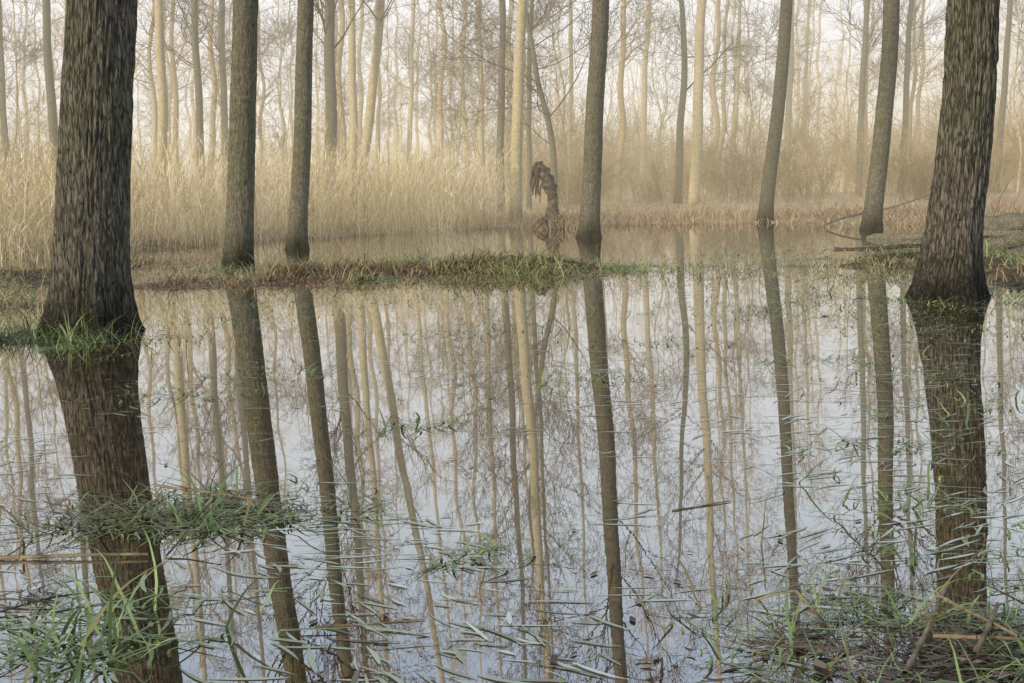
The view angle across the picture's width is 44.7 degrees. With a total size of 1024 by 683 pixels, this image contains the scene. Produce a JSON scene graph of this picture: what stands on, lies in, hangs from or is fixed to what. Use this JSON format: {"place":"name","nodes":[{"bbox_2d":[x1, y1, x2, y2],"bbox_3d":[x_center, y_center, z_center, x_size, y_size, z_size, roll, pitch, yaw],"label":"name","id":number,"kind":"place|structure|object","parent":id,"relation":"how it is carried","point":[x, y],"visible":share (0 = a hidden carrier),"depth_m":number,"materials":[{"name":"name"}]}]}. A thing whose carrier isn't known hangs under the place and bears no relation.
{"place":"outdoors","nodes":[
{"label":"outdoors","id":0,"kind":"place"},
{"bbox_2d":[0,270,241,327],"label":"grass bank","id":1,"kind":"structure","parent":0,"point":[7,300],"depth_m":11.79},
{"bbox_2d":[8,247,320,278],"bbox_3d":[-6.105,-1.285,18.635,5.907,0.365,10.067,-5,8,-29],"label":"grass hummock","id":2,"kind":"object","parent":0,"point":[159,261],"depth_m":18.47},
{"bbox_2d":[0,250,340,307],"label":"grass bank","id":3,"kind":"structure","parent":0,"point":[12,283],"depth_m":15.08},
{"bbox_2d":[1,257,449,294],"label":"grass hummock","id":4,"kind":"object","parent":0,"point":[187,286],"depth_m":13.79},
{"bbox_2d":[25,255,465,287],"bbox_3d":[-3.209,-0.956,15.537,6.347,0.332,4.662,-1,7,0],"label":"grass hummock","id":5,"kind":"object","parent":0,"point":[257,276],"depth_m":14.64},
{"bbox_2d":[26,250,852,306],"bbox_3d":[-1.165,-0.847,14.364,10.241,0.307,7.052,-1,7,0],"label":"grass hummock","id":6,"kind":"object","parent":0,"point":[412,280],"depth_m":13.58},
{"bbox_2d":[156,238,857,284],"bbox_3d":[-0.243,-1.072,15.398,8.754,0.454,3.942,-1,7,0],"label":"grass hummock","id":7,"kind":"object","parent":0,"point":[435,263],"depth_m":14.69,"materials":[{"name":"plant"}]},
{"bbox_2d":[0,222,1023,682],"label":"water","id":8,"kind":"structure","parent":0,"point":[542,494],"depth_m":4.71,"materials":[{"name":"liquid"}]},
{"bbox_2d":[0,303,148,344],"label":"grass tuft","id":9,"kind":"object","parent":8,"relation":"on","point":[68,335],"visible":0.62,"depth_m":8.88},
{"bbox_2d":[0,552,148,559],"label":"reed stalk","id":10,"kind":"object","parent":8,"relation":"on","point":[34,556],"visible":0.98,"depth_m":3.47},
{"bbox_2d":[35,0,144,337],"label":"poplar tree","id":11,"kind":"object","parent":8,"relation":"in","point":[90,274],"visible":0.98,"depth_m":9.02,"materials":[{"name":"brown plant"}]},
{"bbox_2d":[0,315,283,361],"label":"grass tuft","id":12,"kind":"object","parent":8,"relation":"on","point":[9,333],"visible":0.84,"depth_m":8.73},
{"bbox_2d":[0,527,353,682],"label":"grass clump","id":13,"kind":"object","parent":8,"relation":"on","point":[32,658],"visible":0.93,"depth_m":2.81,"materials":[{"name":"plant"}]},
{"bbox_2d":[10,482,388,542],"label":"dead stem litter","id":14,"kind":"object","parent":8,"relation":"on","point":[170,515],"visible":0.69,"depth_m":3.89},
{"bbox_2d":[0,448,427,563],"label":"grass clump","id":15,"kind":"object","parent":8,"relation":"on","point":[213,523],"visible":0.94,"depth_m":3.87,"materials":[{"name":"plant"}]},
{"bbox_2d":[0,276,1019,680],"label":"floating leaves","id":16,"kind":"object","parent":8,"relation":"on","point":[632,618],"visible":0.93,"depth_m":3.36,"materials":[{"name":"brown plant"}]},
{"bbox_2d":[8,254,1023,682],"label":"leaf litter","id":17,"kind":"object","parent":8,"relation":"on","point":[822,664],"visible":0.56,"depth_m":2.62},
{"bbox_2d":[559,547,1023,682],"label":"grass clump","id":18,"kind":"object","parent":8,"relation":"on","point":[915,617],"visible":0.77,"depth_m":2.72,"materials":[{"name":"plant"}]},
{"bbox_2d":[625,567,1004,682],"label":"grass clump","id":19,"kind":"object","parent":8,"relation":"on","point":[856,603],"visible":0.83,"depth_m":2.87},
{"bbox_2d":[635,575,1023,682],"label":"dead stem litter","id":20,"kind":"object","parent":8,"relation":"on","point":[925,672],"visible":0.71,"depth_m":2.62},
{"bbox_2d":[902,584,947,675],"bbox_3d":[0.913,0.623,2.729,0.016,0.024,0.564,2,8,27],"label":"reed stalk","id":21,"kind":"object","parent":20,"relation":"on","point":[910,663],"visible":0.92,"depth_m":2.64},
{"bbox_2d":[722,439,1023,669],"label":"grass clump","id":22,"kind":"object","parent":8,"relation":"on","point":[914,558],"visible":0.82,"depth_m":3.53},
{"bbox_2d":[866,175,1023,238],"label":"fallen log","id":23,"kind":"object","parent":8,"relation":"in","point":[987,232],"visible":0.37,"depth_m":20.25,"materials":[{"name":"grey wood"}]},
{"bbox_2d":[983,221,1023,250],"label":"fallen log","id":24,"kind":"object","parent":8,"relation":"on","point":[1014,240],"visible":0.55,"depth_m":16.45,"materials":[{"name":"grey wood"}]},
{"bbox_2d":[984,212,1023,230],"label":"fallen log","id":25,"kind":"object","parent":8,"relation":"on","point":[1015,220],"visible":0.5,"depth_m":21.22,"materials":[{"name":"brown wood"}]},
{"bbox_2d":[0,249,1023,682],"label":"floating grass","id":26,"kind":"structure","parent":0,"point":[474,627],"depth_m":3.31,"materials":[{"name":"plant"}]},
{"bbox_2d":[0,29,1023,344],"bbox_3d":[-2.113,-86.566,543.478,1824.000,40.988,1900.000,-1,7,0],"label":"ground","id":27,"kind":"structure","parent":0,"point":[838,197],"depth_m":44.12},
{"bbox_2d":[0,0,13,212],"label":"poplar tree","id":28,"kind":"object","parent":27,"relation":"on","point":[3,95],"visible":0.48,"depth_m":49.07,"materials":[{"name":"grey plant"}]},
{"bbox_2d":[0,0,58,210],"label":"young tree","id":29,"kind":"object","parent":27,"relation":"on","point":[16,60],"visible":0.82,"depth_m":42.18,"materials":[{"name":"brown plant"}]},
{"bbox_2d":[0,14,62,183],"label":"young tree","id":30,"kind":"object","parent":27,"relation":"on","point":[34,50],"visible":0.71,"depth_m":46.98,"materials":[{"name":"brown plant"}]},
{"bbox_2d":[42,0,57,209],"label":"poplar tree","id":31,"kind":"object","parent":27,"relation":"on","point":[50,90],"visible":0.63,"depth_m":41.11,"materials":[{"name":"grey plant"}]},
{"bbox_2d":[154,0,169,220],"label":"poplar tree","id":32,"kind":"object","parent":27,"relation":"on","point":[162,89],"visible":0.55,"depth_m":37.18,"materials":[{"name":"beige plant"}]},
{"bbox_2d":[134,0,200,203],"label":"poplar tree","id":33,"kind":"object","parent":27,"relation":"on","point":[153,92],"visible":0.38,"depth_m":52.46,"materials":[{"name":"beige plant"}]},
{"bbox_2d":[136,0,204,200],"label":"poplar tree","id":34,"kind":"object","parent":27,"relation":"on","point":[170,90],"visible":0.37,"depth_m":74.23,"materials":[{"name":"brown plant"}]},
{"bbox_2d":[137,0,216,207],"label":"poplar tree","id":35,"kind":"object","parent":27,"relation":"on","point":[175,89],"visible":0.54,"depth_m":53.71,"materials":[{"name":"beige plant"}]},
{"bbox_2d":[135,0,232,214],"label":"poplar tree","id":36,"kind":"object","parent":27,"relation":"on","point":[194,11],"visible":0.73,"depth_m":43.13,"materials":[{"name":"grey plant"}]},
{"bbox_2d":[163,0,232,191],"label":"poplar tree","id":37,"kind":"object","parent":27,"relation":"on","point":[223,93],"visible":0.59,"depth_m":47.01,"materials":[{"name":"grey plant"}]},
{"bbox_2d":[165,0,232,202],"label":"poplar tree","id":38,"kind":"object","parent":27,"relation":"on","point":[212,120],"visible":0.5,"depth_m":52.75,"materials":[{"name":"beige plant"}]},
{"bbox_2d":[188,6,288,198],"bbox_3d":[-9.923,-8.314,44.748,4.306,8.359,3.502,-7,9,-37],"label":"young tree","id":39,"kind":"object","parent":27,"relation":"on","point":[229,52],"visible":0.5,"depth_m":44.25,"materials":[{"name":"brown plant"}]},
{"bbox_2d":[221,0,257,267],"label":"poplar tree","id":40,"kind":"object","parent":27,"relation":"on","point":[239,235],"visible":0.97,"depth_m":16.95,"materials":[{"name":"grey plant"}]},
{"bbox_2d":[0,102,537,263],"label":"reed bed","id":41,"kind":"object","parent":27,"relation":"on","point":[398,188],"visible":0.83,"depth_m":27.56,"materials":[{"name":"plant"}]},
{"bbox_2d":[256,0,295,202],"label":"poplar tree","id":42,"kind":"object","parent":27,"relation":"on","point":[264,89],"visible":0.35,"depth_m":60.65,"materials":[{"name":"brown plant"}]},
{"bbox_2d":[256,0,325,207],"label":"young tree","id":43,"kind":"object","parent":27,"relation":"on","point":[291,27],"visible":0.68,"depth_m":48.92,"materials":[{"name":"brown plant"}]},
{"bbox_2d":[284,0,313,249],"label":"poplar tree","id":44,"kind":"object","parent":27,"relation":"on","point":[297,234],"visible":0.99,"depth_m":21.76,"materials":[{"name":"grey plant"}]},
{"bbox_2d":[293,17,369,206],"bbox_3d":[-6.972,-8.726,48.403,2.852,8.000,3.237,-3,7,-14],"label":"young tree","id":45,"kind":"object","parent":27,"relation":"on","point":[340,97],"visible":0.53,"depth_m":48.39,"materials":[{"name":"brown plant"}]},
{"bbox_2d":[283,0,383,219],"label":"poplar tree","id":46,"kind":"object","parent":27,"relation":"on","point":[329,45],"visible":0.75,"depth_m":37.79,"materials":[{"name":"brown plant"}]},
{"bbox_2d":[348,0,357,207],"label":"poplar tree","id":47,"kind":"object","parent":27,"relation":"on","point":[352,78],"visible":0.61,"depth_m":44.11,"materials":[{"name":"beige plant"}]},
{"bbox_2d":[314,0,393,204],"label":"poplar tree","id":48,"kind":"object","parent":27,"relation":"on","point":[341,33],"visible":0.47,"depth_m":52.72,"materials":[{"name":"beige plant"}]},
{"bbox_2d":[347,0,374,196],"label":"poplar tree","id":49,"kind":"object","parent":27,"relation":"on","point":[360,113],"visible":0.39,"depth_m":66.22,"materials":[{"name":"brown plant"}]},
{"bbox_2d":[330,0,430,216],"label":"poplar tree","id":50,"kind":"object","parent":27,"relation":"on","point":[373,82],"visible":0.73,"depth_m":39.16,"materials":[{"name":"beige plant"}]},
{"bbox_2d":[355,1,418,197],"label":"poplar tree","id":51,"kind":"object","parent":27,"relation":"on","point":[380,94],"visible":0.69,"depth_m":58.29,"materials":[{"name":"brown plant"}]},
{"bbox_2d":[358,0,428,164],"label":"poplar tree","id":52,"kind":"object","parent":27,"relation":"on","point":[396,62],"visible":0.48,"depth_m":86.56,"materials":[{"name":"brown plant"}]},
{"bbox_2d":[362,0,454,198],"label":"poplar tree","id":53,"kind":"object","parent":27,"relation":"on","point":[411,67],"visible":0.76,"depth_m":54.98,"materials":[{"name":"beige plant"}]},
{"bbox_2d":[398,24,458,154],"bbox_3d":[-3.984,-10.652,59.413,2.996,8.946,3.385,-1,7,1],"label":"young tree","id":54,"kind":"object","parent":27,"relation":"on","point":[429,87],"visible":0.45,"depth_m":59.20,"materials":[{"name":"brown plant"}]},
{"bbox_2d":[395,0,494,202],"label":"poplar tree","id":55,"kind":"object","parent":27,"relation":"on","point":[439,87],"visible":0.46,"depth_m":58.70,"materials":[{"name":"beige plant"}]},
{"bbox_2d":[413,0,515,197],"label":"young tree","id":56,"kind":"object","parent":27,"relation":"on","point":[455,59],"visible":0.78,"depth_m":44.47,"materials":[{"name":"brown plant"}]},
{"bbox_2d":[416,9,512,156],"bbox_3d":[-1.736,-8.908,49.203,3.495,8.191,3.264,1,7,19],"label":"young tree","id":57,"kind":"object","parent":27,"relation":"on","point":[467,66],"visible":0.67,"depth_m":49.27,"materials":[{"name":"brown plant"}]},
{"bbox_2d":[431,0,525,199],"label":"young tree","id":58,"kind":"object","parent":27,"relation":"on","point":[481,79],"visible":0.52,"depth_m":47.15,"materials":[{"name":"brown plant"}]},
{"bbox_2d":[476,0,484,204],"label":"poplar tree","id":59,"kind":"object","parent":27,"relation":"on","point":[480,133],"visible":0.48,"depth_m":49.22,"materials":[{"name":"beige plant"}]},
{"bbox_2d":[496,0,505,213],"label":"poplar tree","id":60,"kind":"object","parent":27,"relation":"on","point":[501,114],"visible":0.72,"depth_m":41.24,"materials":[{"name":"grey plant"}]},
{"bbox_2d":[0,53,1023,212],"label":"shrub thicket","id":61,"kind":"object","parent":27,"relation":"on","point":[630,142],"visible":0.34,"depth_m":55.25,"materials":[{"name":"beige plant"}]},
{"bbox_2d":[7,0,1023,203],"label":"distant woodland","id":62,"kind":"object","parent":27,"relation":"on","point":[188,79],"visible":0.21,"depth_m":125.77,"materials":[{"name":"beige plant"}]},
{"bbox_2d":[509,0,527,222],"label":"poplar tree","id":63,"kind":"object","parent":27,"relation":"on","point":[517,107],"visible":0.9,"depth_m":33.31,"materials":[{"name":"beige plant"}]},
{"bbox_2d":[484,0,567,182],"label":"young tree","id":64,"kind":"object","parent":27,"relation":"on","point":[525,95],"visible":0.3,"depth_m":56.35,"materials":[{"name":"brown plant"}]},
{"bbox_2d":[490,0,575,209],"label":"poplar tree","id":65,"kind":"object","parent":27,"relation":"on","point":[529,147],"visible":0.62,"depth_m":44.22,"materials":[{"name":"grey plant"}]},
{"bbox_2d":[414,0,655,201],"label":"oak tree","id":66,"kind":"object","parent":27,"relation":"on","point":[547,118],"visible":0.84,"depth_m":39.09,"materials":[{"name":"plant"}]},
{"bbox_2d":[530,161,565,228],"bbox_3d":[0.944,-3.336,29.330,1.000,1.833,1.101,-4,8,-20],"label":"tree snag","id":67,"kind":"object","parent":27,"relation":"on","point":[548,185],"visible":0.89,"depth_m":29.26,"materials":[{"name":"brown wood"}]},
{"bbox_2d":[493,0,607,209],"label":"young tree","id":68,"kind":"object","parent":27,"relation":"on","point":[553,40],"visible":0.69,"depth_m":44.60,"materials":[{"name":"brown plant"}]},
{"bbox_2d":[535,10,586,133],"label":"young tree","id":69,"kind":"object","parent":27,"relation":"on","point":[562,63],"visible":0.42,"depth_m":72.51,"materials":[{"name":"brown plant"}]},
{"bbox_2d":[567,0,572,203],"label":"poplar tree","id":70,"kind":"object","parent":27,"relation":"on","point":[569,119],"visible":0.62,"depth_m":51.09,"materials":[{"name":"brown plant"}]},
{"bbox_2d":[575,0,608,237],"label":"poplar tree","id":71,"kind":"object","parent":27,"relation":"on","point":[589,226],"visible":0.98,"depth_m":23.73,"materials":[{"name":"grey plant"}]},
{"bbox_2d":[561,0,681,204],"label":"poplar tree","id":72,"kind":"object","parent":27,"relation":"on","point":[620,28],"visible":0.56,"depth_m":46.26,"materials":[{"name":"brown plant"}]},
{"bbox_2d":[614,0,673,202],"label":"poplar tree","id":73,"kind":"object","parent":27,"relation":"on","point":[623,125],"visible":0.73,"depth_m":51.67,"materials":[{"name":"beige plant"}]},
{"bbox_2d":[626,0,678,196],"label":"young tree","id":74,"kind":"object","parent":27,"relation":"on","point":[661,118],"visible":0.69,"depth_m":61.09,"materials":[{"name":"brown plant"}]},
{"bbox_2d":[627,0,693,197],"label":"poplar tree","id":75,"kind":"object","parent":27,"relation":"on","point":[644,113],"visible":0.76,"depth_m":58.99,"materials":[{"name":"beige plant"}]},
{"bbox_2d":[633,4,705,187],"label":"young tree","id":76,"kind":"object","parent":27,"relation":"on","point":[666,80],"visible":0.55,"depth_m":69.97,"materials":[{"name":"brown plant"}]},
{"bbox_2d":[661,0,726,194],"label":"young tree","id":77,"kind":"object","parent":27,"relation":"on","point":[692,63],"visible":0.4,"depth_m":63.45,"materials":[{"name":"brown plant"}]},
{"bbox_2d":[622,0,772,203],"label":"oak tree","id":78,"kind":"object","parent":27,"relation":"on","point":[681,107],"visible":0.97,"depth_m":47.08,"materials":[{"name":"plant"}]},
{"bbox_2d":[688,0,706,205],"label":"poplar tree","id":79,"kind":"object","parent":27,"relation":"on","point":[695,169],"visible":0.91,"depth_m":44.18,"materials":[{"name":"beige plant"}]},
{"bbox_2d":[673,0,748,195],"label":"poplar tree","id":80,"kind":"object","parent":27,"relation":"on","point":[714,100],"visible":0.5,"depth_m":58.99,"materials":[{"name":"brown plant"}]},
{"bbox_2d":[705,0,730,196],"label":"poplar tree","id":81,"kind":"object","parent":27,"relation":"on","point":[723,85],"visible":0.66,"depth_m":54.74,"materials":[{"name":"beige plant"}]},
{"bbox_2d":[691,45,772,149],"bbox_3d":[10.641,-10.420,59.805,3.619,7.688,3.495,-2,7,-7],"label":"young tree","id":82,"kind":"object","parent":27,"relation":"on","point":[729,99],"visible":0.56,"depth_m":59.56,"materials":[{"name":"brown plant"}]},
{"bbox_2d":[710,23,773,176],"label":"young tree","id":83,"kind":"object","parent":27,"relation":"on","point":[749,50],"visible":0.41,"depth_m":68.12,"materials":[{"name":"brown plant"}]},
{"bbox_2d":[715,0,774,196],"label":"young tree","id":84,"kind":"object","parent":27,"relation":"on","point":[748,93],"visible":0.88,"depth_m":52.18,"materials":[{"name":"brown plant"}]},
{"bbox_2d":[727,0,805,195],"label":"young tree","id":85,"kind":"object","parent":27,"relation":"on","point":[776,19],"visible":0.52,"depth_m":56.30,"materials":[{"name":"brown plant"}]},
{"bbox_2d":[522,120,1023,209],"bbox_3d":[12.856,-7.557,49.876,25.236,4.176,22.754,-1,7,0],"label":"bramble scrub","id":86,"kind":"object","parent":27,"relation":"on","point":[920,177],"visible":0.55,"depth_m":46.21,"materials":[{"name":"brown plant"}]},
{"bbox_2d":[756,0,792,222],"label":"poplar tree","id":87,"kind":"object","parent":27,"relation":"on","point":[767,196],"visible":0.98,"depth_m":30.05,"materials":[{"name":"grey plant"}]},
{"bbox_2d":[782,0,794,195],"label":"poplar tree","id":88,"kind":"object","parent":27,"relation":"on","point":[788,111],"visible":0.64,"depth_m":54.07,"materials":[{"name":"beige plant"}]},
{"bbox_2d":[742,6,840,190],"bbox_3d":[13.247,-11.697,60.858,3.970,10.022,4.370,-7,9,-39],"label":"young tree","id":89,"kind":"object","parent":27,"relation":"on","point":[801,46],"visible":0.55,"depth_m":60.76,"materials":[{"name":"beige plant"}]},
{"bbox_2d":[793,0,842,176],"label":"poplar tree","id":90,"kind":"object","parent":27,"relation":"on","point":[806,88],"visible":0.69,"depth_m":68.73,"materials":[{"name":"beige plant"}]},
{"bbox_2d":[647,153,1022,194],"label":"reed bed","id":91,"kind":"object","parent":27,"relation":"on","point":[834,187],"visible":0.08,"depth_m":64.41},
{"bbox_2d":[828,0,862,155],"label":"poplar tree","id":92,"kind":"object","parent":27,"relation":"on","point":[844,102],"visible":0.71,"depth_m":87.10,"materials":[{"name":"beige plant"}]},
{"bbox_2d":[822,0,882,191],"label":"poplar tree","id":93,"kind":"object","parent":27,"relation":"on","point":[866,113],"visible":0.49,"depth_m":53.20,"materials":[{"name":"beige plant"}]},
{"bbox_2d":[801,0,916,195],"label":"poplar tree","id":94,"kind":"object","parent":27,"relation":"on","point":[864,53],"visible":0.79,"depth_m":49.16,"materials":[{"name":"grey plant"}]},
{"bbox_2d":[859,0,899,229],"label":"poplar tree","id":95,"kind":"object","parent":27,"relation":"on","point":[872,217],"visible":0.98,"depth_m":24.21,"materials":[{"name":"grey plant"}]},
{"bbox_2d":[847,31,922,193],"bbox_3d":[15.459,-9.294,52.070,3.067,7.114,2.655,-3,7,-16],"label":"young tree","id":96,"kind":"object","parent":27,"relation":"on","point":[876,67],"visible":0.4,"depth_m":51.80,"materials":[{"name":"beige plant"}]},
{"bbox_2d":[844,0,946,192],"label":"poplar tree","id":97,"kind":"object","parent":27,"relation":"on","point":[907,46],"visible":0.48,"depth_m":50.96,"materials":[{"name":"grey plant"}]},
{"bbox_2d":[870,0,944,82],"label":"poplar tree","id":98,"kind":"object","parent":27,"relation":"on","point":[919,34],"visible":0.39,"depth_m":55.85,"materials":[{"name":"beige plant"}]},
{"bbox_2d":[896,0,945,167],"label":"poplar tree","id":99,"kind":"object","parent":27,"relation":"on","point":[922,72],"visible":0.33,"depth_m":63.87,"materials":[{"name":"beige plant"}]},
{"bbox_2d":[898,0,945,193],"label":"poplar tree","id":100,"kind":"object","parent":27,"relation":"on","point":[915,57],"visible":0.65,"depth_m":52.22,"materials":[{"name":"beige plant"}]},
{"bbox_2d":[905,0,999,301],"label":"poplar tree","id":101,"kind":"object","parent":27,"relation":"on","point":[950,263],"visible":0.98,"depth_m":10.03,"materials":[{"name":"brown plant"}]},
{"bbox_2d":[992,0,1012,192],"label":"poplar tree","id":102,"kind":"object","parent":27,"relation":"on","point":[1002,108],"visible":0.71,"depth_m":49.14,"materials":[{"name":"grey plant"}]},
{"bbox_2d":[993,0,1023,193],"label":"young tree","id":103,"kind":"object","parent":27,"relation":"on","point":[1015,115],"visible":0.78,"depth_m":46.99,"materials":[{"name":"beige plant"}]},
{"bbox_2d":[1,186,1023,255],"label":"sedge bank","id":104,"kind":"structure","parent":0,"point":[992,204],"depth_m":31.66,"materials":[{"name":"plant"}]},
{"bbox_2d":[1,0,1023,181],"label":"sky","id":105,"kind":"structure","parent":0,"point":[831,33],"materials":[{"name":"white"}]},
{"bbox_2d":[62,249,1023,578],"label":"water grass","id":106,"kind":"structure","parent":0,"point":[494,545],"depth_m":6.71,"materials":[{"name":"plant"}]},
{"bbox_2d":[393,243,792,291],"bbox_3d":[0.434,-0.913,14.252,4.896,0.387,4.787,4,9,39],"label":"grass hummock","id":107,"kind":"object","parent":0,"point":[598,271],"depth_m":14.44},
{"bbox_2d":[533,237,1023,344],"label":"grass bank","id":108,"kind":"structure","parent":0,"point":[986,255],"depth_m":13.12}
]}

